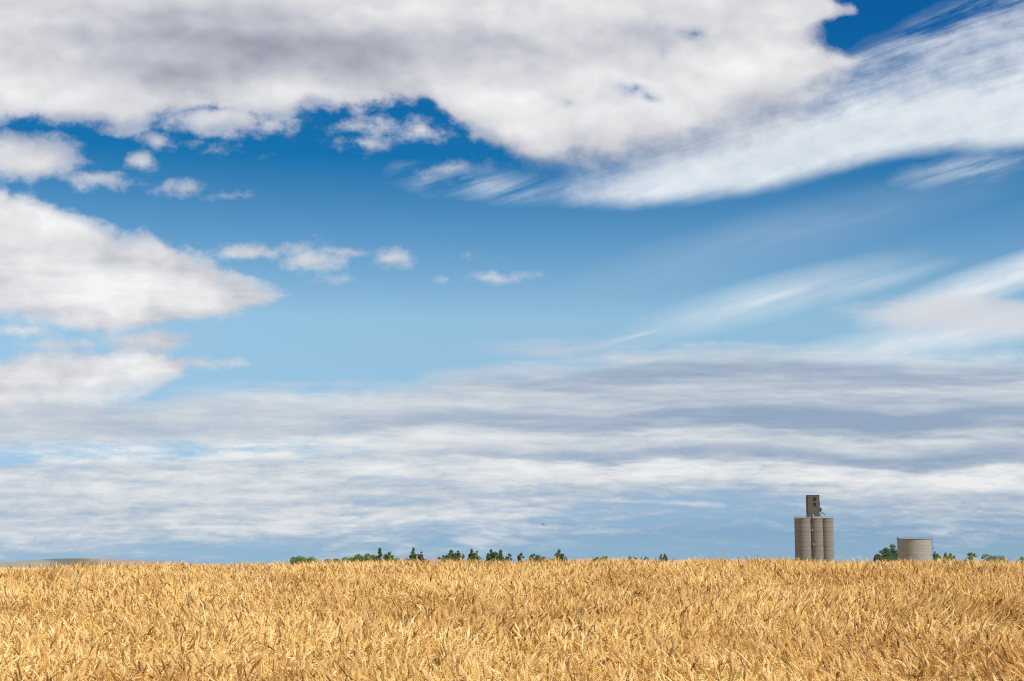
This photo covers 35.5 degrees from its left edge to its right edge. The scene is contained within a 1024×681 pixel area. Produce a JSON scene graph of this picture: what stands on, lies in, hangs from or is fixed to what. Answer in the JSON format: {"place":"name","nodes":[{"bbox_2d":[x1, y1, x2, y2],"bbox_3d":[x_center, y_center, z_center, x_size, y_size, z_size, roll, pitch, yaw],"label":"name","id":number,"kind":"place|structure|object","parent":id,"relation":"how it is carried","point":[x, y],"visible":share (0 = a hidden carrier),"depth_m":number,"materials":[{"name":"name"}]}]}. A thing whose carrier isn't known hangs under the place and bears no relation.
{"place":"outdoors","nodes":[
{"label":"outdoors","id":0,"kind":"place"},
{"bbox_2d":[0,558,224,567],"bbox_3d":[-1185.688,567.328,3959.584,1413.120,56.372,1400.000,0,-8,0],"label":"hills","id":1,"kind":"structure","parent":0,"point":[32,563],"depth_m":3762.93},
{"bbox_2d":[0,554,1023,680],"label":"wheat field","id":2,"kind":"structure","parent":0,"point":[722,619],"depth_m":14.37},
{"bbox_2d":[0,0,1023,565],"label":"sky","id":3,"kind":"structure","parent":0,"point":[280,280],"materials":[{"name":"blue"}]},
{"bbox_2d":[567,558,728,563],"bbox_3d":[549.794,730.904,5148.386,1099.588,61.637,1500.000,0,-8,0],"label":"hills","id":4,"kind":"structure","parent":0,"point":[586,560],"depth_m":5035.48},
{"bbox_3d":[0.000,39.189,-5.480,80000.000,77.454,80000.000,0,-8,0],"label":"ground","id":5,"kind":"structure","parent":0,"visible":0},
{"bbox_2d":[290,555,301,564],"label":"tree","id":6,"kind":"object","parent":5,"relation":"on","point":[293,559],"visible":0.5,"depth_m":1336.14,"materials":[{"name":"green plant"}]},
{"bbox_2d":[298,556,316,563],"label":"tree","id":7,"kind":"object","parent":5,"relation":"on","point":[307,559],"visible":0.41,"depth_m":1325.86,"materials":[{"name":"green plant"}]},
{"bbox_2d":[349,554,363,562],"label":"tree","id":8,"kind":"object","parent":5,"relation":"on","point":[355,557],"visible":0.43,"depth_m":1331.38,"materials":[{"name":"green plant"}]},
{"bbox_2d":[361,553,375,561],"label":"tree","id":9,"kind":"object","parent":5,"relation":"on","point":[371,557],"visible":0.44,"depth_m":1333.30,"materials":[{"name":"green plant"}]},
{"bbox_2d":[375,548,382,563],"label":"tree","id":10,"kind":"object","parent":5,"relation":"on","point":[379,556],"visible":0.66,"depth_m":1328.56,"materials":[{"name":"green plant"}]},
{"bbox_2d":[382,551,394,563],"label":"tree","id":11,"kind":"object","parent":5,"relation":"on","point":[387,556],"visible":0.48,"depth_m":1332.24,"materials":[{"name":"green plant"}]},
{"bbox_2d":[409,547,417,561],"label":"tree","id":12,"kind":"object","parent":5,"relation":"on","point":[413,555],"visible":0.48,"depth_m":1342.74,"materials":[{"name":"green plant"}]},
{"bbox_2d":[417,551,423,561],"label":"tree","id":13,"kind":"object","parent":5,"relation":"on","point":[420,556],"visible":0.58,"depth_m":1345.44,"materials":[{"name":"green plant"}]},
{"bbox_2d":[444,549,456,560],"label":"tree","id":14,"kind":"object","parent":5,"relation":"on","point":[450,555],"visible":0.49,"depth_m":1332.61,"materials":[{"name":"green plant"}]},
{"bbox_2d":[454,550,460,561],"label":"tree","id":15,"kind":"object","parent":5,"relation":"on","point":[458,554],"visible":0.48,"depth_m":1333.73,"materials":[{"name":"green plant"}]},
{"bbox_2d":[467,548,476,561],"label":"tree","id":16,"kind":"object","parent":5,"relation":"on","point":[471,555],"visible":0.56,"depth_m":1336.62,"materials":[{"name":"green plant"}]},
{"bbox_2d":[474,551,480,561],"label":"tree","id":17,"kind":"object","parent":5,"relation":"on","point":[476,556],"visible":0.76,"depth_m":1345.52,"materials":[{"name":"green plant"}]},
{"bbox_2d":[486,549,497,562],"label":"tree","id":18,"kind":"object","parent":5,"relation":"on","point":[492,556],"visible":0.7,"depth_m":1325.64,"materials":[{"name":"green plant"}]},
{"bbox_2d":[497,550,505,561],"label":"tree","id":19,"kind":"object","parent":5,"relation":"on","point":[500,557],"visible":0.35,"depth_m":1348.57,"materials":[{"name":"green plant"}]},
{"bbox_2d":[505,553,512,561],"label":"tree","id":20,"kind":"object","parent":5,"relation":"on","point":[507,557],"visible":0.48,"depth_m":1328.23,"materials":[{"name":"green plant"}]},
{"bbox_2d":[517,552,524,561],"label":"tree","id":21,"kind":"object","parent":5,"relation":"on","point":[519,556],"visible":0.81,"depth_m":1343.15,"materials":[{"name":"green plant"}]},
{"bbox_2d":[529,553,539,562],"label":"tree","id":22,"kind":"object","parent":5,"relation":"on","point":[532,555],"visible":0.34,"depth_m":1335.12,"materials":[{"name":"green plant"}]},
{"bbox_2d":[554,549,564,561],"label":"tree","id":23,"kind":"object","parent":5,"relation":"on","point":[559,554],"visible":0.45,"depth_m":1342.23,"materials":[{"name":"green plant"}]},
{"bbox_2d":[662,553,667,562],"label":"tree","id":24,"kind":"object","parent":5,"relation":"on","point":[665,558],"visible":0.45,"depth_m":1337.50,"materials":[{"name":"green plant"}]},
{"bbox_2d":[794,493,833,562],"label":"grain elevator","id":25,"kind":"object","parent":5,"relation":"on","point":[814,534],"visible":0.9,"depth_m":1088.26,"materials":[{"name":"concrete"}]},
{"bbox_2d":[873,554,880,561],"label":"tree","id":26,"kind":"object","parent":5,"relation":"on","point":[876,556],"visible":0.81,"depth_m":1409.69,"materials":[{"name":"green plant"}]},
{"bbox_2d":[878,547,895,563],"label":"tree","id":27,"kind":"object","parent":5,"relation":"on","point":[888,556],"visible":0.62,"depth_m":1396.09,"materials":[{"name":"green plant"}]},
{"bbox_2d":[880,544,897,561],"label":"tree","id":28,"kind":"object","parent":5,"relation":"on","point":[893,551],"visible":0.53,"depth_m":1407.75,"materials":[{"name":"green plant"}]},
{"bbox_2d":[897,536,932,563],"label":"storage tank","id":29,"kind":"object","parent":5,"relation":"on","point":[914,549],"visible":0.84,"depth_m":1101.01,"materials":[{"name":"concrete"}]},
{"bbox_2d":[947,553,957,560],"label":"tree","id":30,"kind":"object","parent":5,"relation":"on","point":[950,556],"visible":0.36,"depth_m":1417.14,"materials":[{"name":"green plant"}]},
{"bbox_2d":[967,552,976,561],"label":"tree","id":31,"kind":"object","parent":5,"relation":"on","point":[970,554],"visible":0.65,"depth_m":1412.81,"materials":[{"name":"green plant"}]},
{"bbox_2d":[981,553,989,563],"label":"tree","id":32,"kind":"object","parent":5,"relation":"on","point":[985,555],"visible":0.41,"depth_m":1398.43,"materials":[{"name":"green plant"}]},
{"bbox_2d":[986,555,1005,563],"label":"tree","id":33,"kind":"object","parent":5,"relation":"on","point":[996,557],"visible":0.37,"depth_m":1386.23,"materials":[{"name":"green plant"}]}
]}

